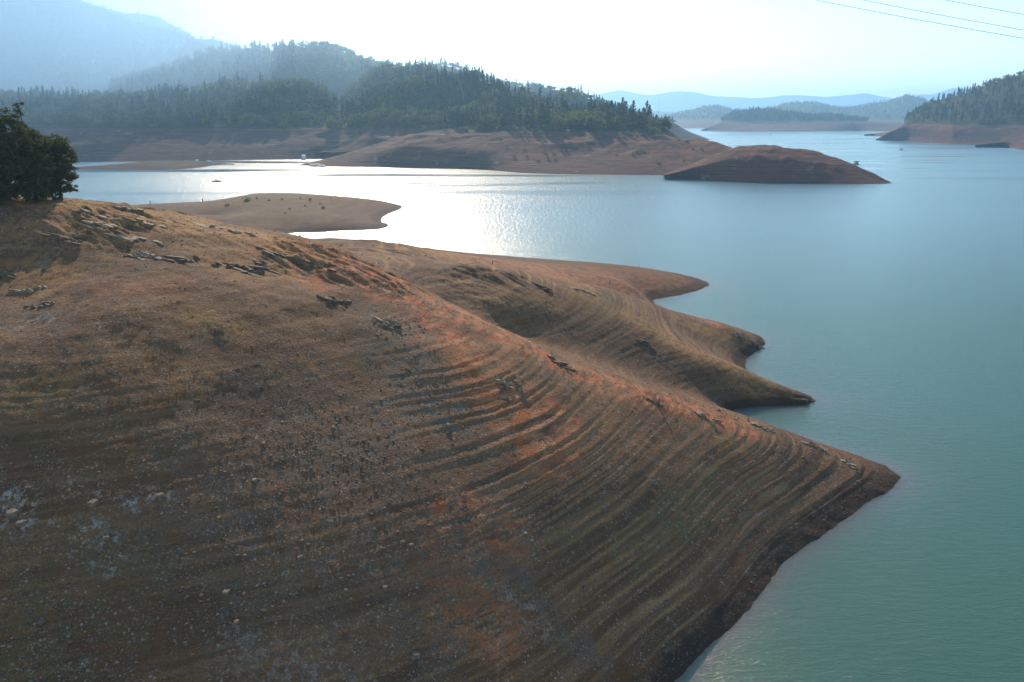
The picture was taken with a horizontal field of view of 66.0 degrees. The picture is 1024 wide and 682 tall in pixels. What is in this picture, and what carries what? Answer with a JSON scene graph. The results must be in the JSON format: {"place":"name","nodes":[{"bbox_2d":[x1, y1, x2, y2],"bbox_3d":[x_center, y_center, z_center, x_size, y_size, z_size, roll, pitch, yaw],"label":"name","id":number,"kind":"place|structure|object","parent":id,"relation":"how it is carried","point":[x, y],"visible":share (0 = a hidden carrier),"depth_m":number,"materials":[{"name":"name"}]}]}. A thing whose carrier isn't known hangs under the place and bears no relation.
{"place":"outdoors","nodes":[
{"label":"outdoors","id":0,"kind":"place"},
{"bbox_2d":[0,0,203,94],"bbox_3d":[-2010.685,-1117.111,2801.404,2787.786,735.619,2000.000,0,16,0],"label":"mountain","id":1,"kind":"structure","parent":0,"point":[8,46],"depth_m":2536.89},
{"bbox_2d":[55,160,231,169],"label":"spit","id":2,"kind":"structure","parent":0,"point":[167,164],"depth_m":1078.40,"materials":[{"name":"brown soil"}]},
{"bbox_2d":[77,0,243,49],"bbox_3d":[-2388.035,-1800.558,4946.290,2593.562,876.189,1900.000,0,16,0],"label":"mountain","id":3,"kind":"structure","parent":0,"point":[153,22],"depth_m":4860.97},
{"bbox_2d":[0,0,929,120],"bbox_3d":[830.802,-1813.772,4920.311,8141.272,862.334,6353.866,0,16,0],"label":"forest","id":4,"kind":"object","parent":3,"relation":"on","point":[196,44],"visible":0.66,"depth_m":2658.69,"materials":[{"name":"plant"}]},
{"bbox_2d":[0,83,360,161],"bbox_3d":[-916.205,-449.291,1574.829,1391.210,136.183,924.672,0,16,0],"label":"hill","id":5,"kind":"structure","parent":0,"point":[101,140],"depth_m":1375.66,"materials":[{"name":"plant"}]},
{"bbox_2d":[109,45,373,100],"bbox_3d":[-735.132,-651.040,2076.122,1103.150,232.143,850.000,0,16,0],"label":"hill","id":6,"kind":"structure","parent":0,"point":[320,61],"depth_m":1841.78,"materials":[{"name":"green plant"}]},
{"bbox_2d":[320,67,551,152],"bbox_3d":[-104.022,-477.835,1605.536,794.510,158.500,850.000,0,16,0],"label":"hill","id":7,"kind":"structure","parent":0,"point":[375,134],"depth_m":1390.55,"materials":[{"name":"green plant"}]},
{"bbox_2d":[513,94,519,108],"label":"pine tree","id":8,"kind":"object","parent":7,"relation":"on","point":[515,100],"visible":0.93,"depth_m":1373.74,"materials":[{"name":"green plant"}]},
{"bbox_2d":[0,193,900,681],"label":"lakeshore ground","id":9,"kind":"structure","parent":0,"point":[684,369],"depth_m":108.15,"materials":[{"name":"brown soil"}]},
{"bbox_2d":[0,269,16,280],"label":"rock outcrop","id":10,"kind":"object","parent":9,"relation":"on","point":[12,276],"visible":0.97,"depth_m":130.54,"materials":[{"name":"stone"}]},
{"bbox_2d":[5,508,18,519],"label":"boulder","id":11,"kind":"object","parent":9,"relation":"on","point":[11,514],"visible":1,"depth_m":86.37,"materials":[{"name":"stone"}]},
{"bbox_2d":[0,107,37,200],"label":"oak tree","id":12,"kind":"object","parent":9,"relation":"on","point":[7,176],"visible":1,"depth_m":147.72,"materials":[{"name":"green plant"}]},
{"bbox_2d":[14,519,27,526],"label":"boulder","id":13,"kind":"object","parent":9,"relation":"on","point":[22,522],"visible":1,"depth_m":85.95,"materials":[{"name":"stone"}]},
{"bbox_2d":[8,285,46,292],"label":"rock outcrop","id":14,"kind":"object","parent":9,"relation":"on","point":[27,290],"visible":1,"depth_m":125.36,"materials":[{"name":"stone"}]},
{"bbox_2d":[5,102,56,200],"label":"oak tree","id":15,"kind":"object","parent":9,"relation":"on","point":[41,163],"visible":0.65,"depth_m":152.39,"materials":[{"name":"green plant"}]},
{"bbox_2d":[24,301,54,308],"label":"rock outcrop","id":16,"kind":"object","parent":9,"relation":"on","point":[44,303],"visible":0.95,"depth_m":118.23,"materials":[{"name":"stone"}]},
{"bbox_2d":[32,133,79,199],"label":"oak tree","id":17,"kind":"object","parent":9,"relation":"on","point":[59,148],"visible":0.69,"depth_m":159.49,"materials":[{"name":"green plant"}]},
{"bbox_2d":[41,232,83,246],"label":"rock outcrop","id":18,"kind":"object","parent":9,"relation":"on","point":[74,241],"visible":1,"depth_m":137.35,"materials":[{"name":"stone"}]},
{"bbox_2d":[86,499,98,507],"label":"boulder","id":19,"kind":"object","parent":9,"relation":"on","point":[91,503],"visible":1,"depth_m":88.87,"materials":[{"name":"stone"}]},
{"bbox_2d":[73,209,113,218],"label":"rock outcrop","id":20,"kind":"object","parent":9,"relation":"on","point":[93,214],"visible":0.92,"depth_m":148.35,"materials":[{"name":"stone"}]},
{"bbox_2d":[81,220,118,227],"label":"rock outcrop","id":21,"kind":"object","parent":9,"relation":"on","point":[101,224],"visible":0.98,"depth_m":142.82,"materials":[{"name":"stone"}]},
{"bbox_2d":[96,548,104,553],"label":"boulder","id":22,"kind":"object","parent":9,"relation":"on","point":[100,550],"visible":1,"depth_m":85.39,"materials":[{"name":"stone"}]},
{"bbox_2d":[102,534,109,540],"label":"boulder","id":23,"kind":"object","parent":9,"relation":"on","point":[106,537],"visible":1,"depth_m":86.47,"materials":[{"name":"stone"}]},
{"bbox_2d":[112,206,144,216],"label":"rock outcrop","id":24,"kind":"object","parent":9,"relation":"on","point":[129,208],"visible":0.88,"depth_m":155.79,"materials":[{"name":"stone"}]},
{"bbox_2d":[105,233,163,244],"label":"rock outcrop","id":25,"kind":"object","parent":9,"relation":"on","point":[129,239],"visible":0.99,"depth_m":140.47,"materials":[{"name":"stone"}]},
{"bbox_2d":[124,250,162,259],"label":"rock outcrop","id":26,"kind":"object","parent":9,"relation":"on","point":[143,254],"visible":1,"depth_m":135.86,"materials":[{"name":"stone"}]},
{"bbox_2d":[124,217,167,227],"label":"rock outcrop","id":27,"kind":"object","parent":9,"relation":"on","point":[146,223],"visible":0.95,"depth_m":148.20,"materials":[{"name":"stone"}]},
{"bbox_2d":[157,492,164,500],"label":"boulder","id":28,"kind":"object","parent":9,"relation":"on","point":[160,497],"visible":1,"depth_m":91.52,"materials":[{"name":"stone"}]},
{"bbox_2d":[161,255,222,266],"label":"rock outcrop","id":29,"kind":"object","parent":9,"relation":"on","point":[179,259],"visible":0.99,"depth_m":135.72,"materials":[{"name":"stone"}]},
{"bbox_2d":[193,222,226,228],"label":"rock outcrop","id":30,"kind":"object","parent":9,"relation":"on","point":[210,226],"visible":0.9,"depth_m":157.12,"materials":[{"name":"stone"}]},
{"bbox_2d":[222,589,229,595],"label":"boulder","id":31,"kind":"object","parent":9,"relation":"on","point":[226,592],"visible":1,"depth_m":84.70,"materials":[{"name":"stone"}]},
{"bbox_2d":[228,229,256,236],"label":"rock outcrop","id":32,"kind":"object","parent":9,"relation":"on","point":[239,232],"visible":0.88,"depth_m":154.51,"materials":[{"name":"stone"}]},
{"bbox_2d":[222,262,282,277],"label":"rock outcrop","id":33,"kind":"object","parent":9,"relation":"on","point":[252,270],"visible":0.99,"depth_m":137.78,"materials":[{"name":"stone"}]},
{"bbox_2d":[252,260,270,268],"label":"rock outcrop","id":34,"kind":"object","parent":9,"relation":"on","point":[259,263],"visible":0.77,"depth_m":141.10,"materials":[{"name":"stone"}]},
{"bbox_2d":[255,247,310,264],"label":"rock outcrop","id":35,"kind":"object","parent":9,"relation":"on","point":[272,254],"visible":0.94,"depth_m":146.37,"materials":[{"name":"stone"}]},
{"bbox_2d":[286,257,336,271],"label":"rock outcrop","id":36,"kind":"object","parent":9,"relation":"on","point":[308,267],"visible":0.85,"depth_m":144.95,"materials":[{"name":"stone"}]},
{"bbox_2d":[316,295,336,303],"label":"rock outcrop","id":37,"kind":"object","parent":9,"relation":"on","point":[328,299],"visible":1,"depth_m":131.80,"materials":[{"name":"stone"}]},
{"bbox_2d":[328,296,351,304],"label":"rock outcrop","id":38,"kind":"object","parent":9,"relation":"on","point":[343,302],"visible":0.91,"depth_m":132.89,"materials":[{"name":"stone"}]},
{"bbox_2d":[372,316,402,329],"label":"rock outcrop","id":39,"kind":"object","parent":9,"relation":"on","point":[388,324],"visible":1,"depth_m":130.63,"materials":[{"name":"stone"}]},
{"bbox_2d":[410,651,420,659],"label":"boulder","id":40,"kind":"object","parent":9,"relation":"on","point":[415,655],"visible":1,"depth_m":84.34,"materials":[{"name":"stone"}]},
{"bbox_2d":[0,196,895,681],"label":"rubble","id":41,"kind":"object","parent":9,"relation":"on","point":[64,588],"visible":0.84,"depth_m":90.79,"materials":[{"name":"stone"}]},
{"bbox_2d":[495,379,522,390],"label":"rock outcrop","id":42,"kind":"object","parent":9,"relation":"on","point":[506,384],"visible":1,"depth_m":124.24,"materials":[{"name":"stone"}]},
{"bbox_2d":[531,282,552,293],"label":"rock outcrop","id":43,"kind":"object","parent":9,"relation":"on","point":[545,288],"visible":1,"depth_m":192.97,"materials":[{"name":"stone"}]},
{"bbox_2d":[547,355,576,370],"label":"rock outcrop","id":44,"kind":"object","parent":9,"relation":"on","point":[561,364],"visible":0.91,"depth_m":139.91,"materials":[{"name":"stone"}]},
{"bbox_2d":[571,287,595,294],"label":"rock outcrop","id":45,"kind":"object","parent":9,"relation":"on","point":[583,290],"visible":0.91,"depth_m":208.17,"materials":[{"name":"stone"}]},
{"bbox_2d":[636,339,654,348],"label":"rock outcrop","id":46,"kind":"object","parent":9,"relation":"on","point":[643,342],"visible":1,"depth_m":192.24,"materials":[{"name":"stone"}]},
{"bbox_2d":[646,397,663,406],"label":"rock outcrop","id":47,"kind":"object","parent":9,"relation":"on","point":[654,402],"visible":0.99,"depth_m":141.52,"materials":[{"name":"stone"}]},
{"bbox_2d":[693,411,721,424],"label":"rock outcrop","id":48,"kind":"object","parent":9,"relation":"on","point":[703,415],"visible":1,"depth_m":144.29,"materials":[{"name":"stone"}]},
{"bbox_2d":[730,332,742,336],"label":"rock outcrop","id":49,"kind":"object","parent":9,"relation":"on","point":[737,334],"visible":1,"depth_m":231.99,"materials":[{"name":"stone"}]},
{"bbox_2d":[750,340,764,348],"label":"rock outcrop","id":50,"kind":"object","parent":9,"relation":"on","point":[756,344],"visible":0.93,"depth_m":233.81,"materials":[{"name":"stone"}]},
{"bbox_2d":[749,422,776,433],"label":"rock outcrop","id":51,"kind":"object","parent":9,"relation":"on","point":[767,429],"visible":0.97,"depth_m":150.46,"materials":[{"name":"stone"}]},
{"bbox_2d":[791,394,814,403],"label":"rock outcrop","id":52,"kind":"object","parent":9,"relation":"on","point":[804,399],"visible":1,"depth_m":188.98,"materials":[{"name":"stone"}]},
{"bbox_2d":[800,440,827,452],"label":"rock outcrop","id":53,"kind":"object","parent":9,"relation":"on","point":[812,444],"visible":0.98,"depth_m":150.66,"materials":[{"name":"stone"}]},
{"bbox_2d":[840,458,857,468],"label":"rock outcrop","id":54,"kind":"object","parent":9,"relation":"on","point":[850,464],"visible":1,"depth_m":148.82,"materials":[{"name":"stone"}]},
{"bbox_2d":[9,128,1023,681],"bbox_3d":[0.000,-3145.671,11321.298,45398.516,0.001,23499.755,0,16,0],"label":"water","id":55,"kind":"structure","parent":0,"point":[885,322],"depth_m":278.33,"materials":[{"name":"teal liquid"}]},
{"bbox_2d":[301,119,731,174],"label":"hill","id":56,"kind":"structure","parent":0,"point":[476,148],"depth_m":1058.94,"materials":[{"name":"brown soil"}]},
{"bbox_2d":[484,112,493,128],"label":"oak tree","id":57,"kind":"object","parent":56,"relation":"on","point":[488,117],"visible":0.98,"depth_m":1162.76,"materials":[{"name":"green plant"}]},
{"bbox_2d":[516,107,524,126],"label":"pine tree","id":58,"kind":"object","parent":56,"relation":"on","point":[521,116],"visible":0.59,"depth_m":1151.49,"materials":[{"name":"green plant"}]},
{"bbox_2d":[523,109,528,125],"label":"pine tree","id":59,"kind":"object","parent":56,"relation":"on","point":[526,117],"visible":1,"depth_m":1142.73,"materials":[{"name":"green plant"}]},
{"bbox_2d":[524,107,532,124],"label":"pine tree","id":60,"kind":"object","parent":56,"relation":"on","point":[529,111],"visible":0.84,"depth_m":1142.80,"materials":[{"name":"green plant"}]},
{"bbox_2d":[528,116,533,128],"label":"pine tree","id":61,"kind":"object","parent":56,"relation":"on","point":[531,117],"visible":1,"depth_m":1132.56,"materials":[{"name":"green plant"}]},
{"bbox_2d":[531,104,536,123],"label":"pine tree","id":62,"kind":"object","parent":56,"relation":"on","point":[532,111],"visible":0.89,"depth_m":1144.55,"materials":[{"name":"green plant"}]},
{"bbox_2d":[538,107,545,124],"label":"pine tree","id":63,"kind":"object","parent":56,"relation":"on","point":[541,112],"visible":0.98,"depth_m":1129.41,"materials":[{"name":"green plant"}]},
{"bbox_2d":[542,104,549,125],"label":"pine tree","id":64,"kind":"object","parent":56,"relation":"on","point":[546,113],"visible":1,"depth_m":1119.76,"materials":[{"name":"green plant"}]},
{"bbox_2d":[544,97,549,125],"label":"pine tree","id":65,"kind":"object","parent":56,"relation":"on","point":[547,99],"visible":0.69,"depth_m":1136.97,"materials":[{"name":"green plant"}]},
{"bbox_2d":[555,117,568,129],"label":"oak tree","id":66,"kind":"object","parent":56,"relation":"on","point":[561,121],"visible":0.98,"depth_m":1113.79,"materials":[{"name":"green plant"}]},
{"bbox_2d":[564,118,575,129],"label":"oak tree","id":67,"kind":"object","parent":56,"relation":"on","point":[570,122],"visible":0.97,"depth_m":1118.38,"materials":[{"name":"green plant"}]},
{"bbox_2d":[571,116,579,125],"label":"oak tree","id":68,"kind":"object","parent":56,"relation":"on","point":[576,119],"visible":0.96,"depth_m":1120.38,"materials":[{"name":"green plant"}]},
{"bbox_2d":[580,115,586,126],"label":"oak tree","id":69,"kind":"object","parent":56,"relation":"on","point":[582,119],"visible":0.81,"depth_m":1131.56,"materials":[{"name":"green plant"}]},
{"bbox_2d":[587,116,596,129],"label":"oak tree","id":70,"kind":"object","parent":56,"relation":"on","point":[590,119],"visible":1,"depth_m":1098.09,"materials":[{"name":"green plant"}]},
{"bbox_2d":[598,120,607,128],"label":"oak tree","id":71,"kind":"object","parent":56,"relation":"on","point":[603,126],"visible":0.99,"depth_m":1097.19,"materials":[{"name":"green plant"}]},
{"bbox_2d":[604,110,610,129],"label":"pine tree","id":72,"kind":"object","parent":56,"relation":"on","point":[607,113],"visible":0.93,"depth_m":1105.87,"materials":[{"name":"green plant"}]},
{"bbox_2d":[602,111,612,120],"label":"oak tree","id":73,"kind":"object","parent":56,"relation":"on","point":[604,115],"visible":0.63,"depth_m":1140.64,"materials":[{"name":"green plant"}]},
{"bbox_2d":[611,105,615,120],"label":"pine tree","id":74,"kind":"object","parent":56,"relation":"on","point":[612,110],"visible":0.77,"depth_m":1141.10,"materials":[{"name":"green plant"}]},
{"bbox_2d":[613,102,622,119],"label":"pine tree","id":75,"kind":"object","parent":56,"relation":"on","point":[620,111],"visible":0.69,"depth_m":1131.26,"materials":[{"name":"green plant"}]},
{"bbox_2d":[620,97,625,113],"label":"pine tree","id":76,"kind":"object","parent":56,"relation":"on","point":[622,109],"visible":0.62,"depth_m":1186.97,"materials":[{"name":"green plant"}]},
{"bbox_2d":[628,109,636,128],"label":"pine tree","id":77,"kind":"object","parent":56,"relation":"on","point":[632,116],"visible":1,"depth_m":1121.17,"materials":[{"name":"green plant"}]},
{"bbox_2d":[629,100,636,123],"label":"pine tree","id":78,"kind":"object","parent":56,"relation":"on","point":[633,104],"visible":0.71,"depth_m":1139.99,"materials":[{"name":"green plant"}]},
{"bbox_2d":[637,107,649,128],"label":"pine tree","id":79,"kind":"object","parent":56,"relation":"on","point":[643,113],"visible":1,"depth_m":1121.29,"materials":[{"name":"green plant"}]},
{"bbox_2d":[647,104,651,116],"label":"pine tree","id":80,"kind":"object","parent":56,"relation":"on","point":[649,110],"visible":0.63,"depth_m":1187.40,"materials":[{"name":"green plant"}]},
{"bbox_2d":[647,118,655,127],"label":"oak tree","id":81,"kind":"object","parent":56,"relation":"on","point":[651,121],"visible":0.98,"depth_m":1122.52,"materials":[{"name":"green plant"}]},
{"bbox_2d":[662,119,671,127],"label":"oak tree","id":82,"kind":"object","parent":56,"relation":"on","point":[665,123],"visible":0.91,"depth_m":1116.80,"materials":[{"name":"green plant"}]},
{"bbox_2d":[362,66,708,139],"bbox_3d":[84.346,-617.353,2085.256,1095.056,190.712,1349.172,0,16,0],"label":"hill","id":83,"kind":"structure","parent":0,"point":[679,131],"depth_m":2084.20,"materials":[{"name":"green plant"}]},
{"bbox_2d":[81,0,1023,97],"label":"sky","id":84,"kind":"structure","parent":0,"point":[723,48],"materials":[{"name":"white"}]},
{"bbox_2d":[628,107,680,116],"bbox_3d":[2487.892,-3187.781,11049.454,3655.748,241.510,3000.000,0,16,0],"label":"mountain","id":85,"kind":"structure","parent":0,"point":[662,113],"depth_m":10640.21,"materials":[{"name":"blue"}]},
{"bbox_2d":[670,106,736,127],"bbox_3d":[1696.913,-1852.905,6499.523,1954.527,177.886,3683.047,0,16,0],"label":"hill","id":86,"kind":"structure","parent":0,"point":[690,122],"depth_m":5610.80,"materials":[{"name":"plant"}]},
{"bbox_2d":[664,145,890,183],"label":"island","id":87,"kind":"structure","parent":0,"point":[772,164],"depth_m":840.85,"materials":[{"name":"brown soil"}]},
{"bbox_2d":[588,87,971,111],"bbox_3d":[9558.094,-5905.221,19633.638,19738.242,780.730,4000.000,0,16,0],"label":"mountain","id":88,"kind":"structure","parent":0,"point":[675,101],"depth_m":19021.98,"materials":[{"name":"blue"}]},
{"bbox_2d":[700,111,903,131],"bbox_3d":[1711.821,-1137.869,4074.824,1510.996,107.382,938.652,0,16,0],"label":"hill","id":89,"kind":"structure","parent":0,"point":[779,125],"depth_m":3969.80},
{"bbox_2d":[761,96,929,122],"bbox_3d":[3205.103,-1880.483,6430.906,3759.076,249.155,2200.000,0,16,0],"label":"hill","id":90,"kind":"structure","parent":0,"point":[894,118],"depth_m":6196.99,"materials":[{"name":"green plant"}]},
{"bbox_2d":[864,131,890,136],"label":"hill","id":91,"kind":"structure","parent":0,"point":[880,134],"depth_m":2873.06,"materials":[{"name":"brown soil"}]},
{"bbox_2d":[817,0,1023,38],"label":"power cable","id":92,"kind":"object","parent":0,"point":[917,19],"visible":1,"depth_m":121.10,"materials":[{"name":"metal"}]},
{"bbox_2d":[864,0,1021,29],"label":"power cable","id":93,"kind":"object","parent":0,"point":[944,15],"visible":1,"depth_m":124.69,"materials":[{"name":"metal"}]},
{"bbox_2d":[876,74,1023,144],"bbox_3d":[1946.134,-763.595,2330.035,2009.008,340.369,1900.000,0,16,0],"label":"hill","id":94,"kind":"structure","parent":0,"point":[967,130],"depth_m":2158.10,"materials":[{"name":"green plant"}]},
{"bbox_2d":[0,38,1023,127],"bbox_3d":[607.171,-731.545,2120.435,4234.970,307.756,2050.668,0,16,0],"label":"broadleaf forest","id":95,"kind":"object","parent":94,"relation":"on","point":[73,102],"visible":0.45,"depth_m":1576.16,"materials":[{"name":"green plant"}]},
{"bbox_2d":[0,38,1023,127],"bbox_3d":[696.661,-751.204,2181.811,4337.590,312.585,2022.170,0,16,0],"label":"conifer forest","id":96,"kind":"object","parent":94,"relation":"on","point":[351,106],"visible":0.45,"depth_m":1550.85,"materials":[{"name":"green plant"}]},
{"bbox_2d":[946,0,1023,14],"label":"power cable","id":97,"kind":"object","parent":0,"point":[984,7],"visible":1,"depth_m":128.02,"materials":[{"name":"metal"}]},
{"bbox_2d":[975,141,1023,149],"bbox_3d":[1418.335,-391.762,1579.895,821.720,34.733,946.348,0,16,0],"label":"shore bank","id":98,"kind":"structure","parent":0,"point":[1017,144],"depth_m":1786.31,"materials":[{"name":"brown soil"}]}
]}

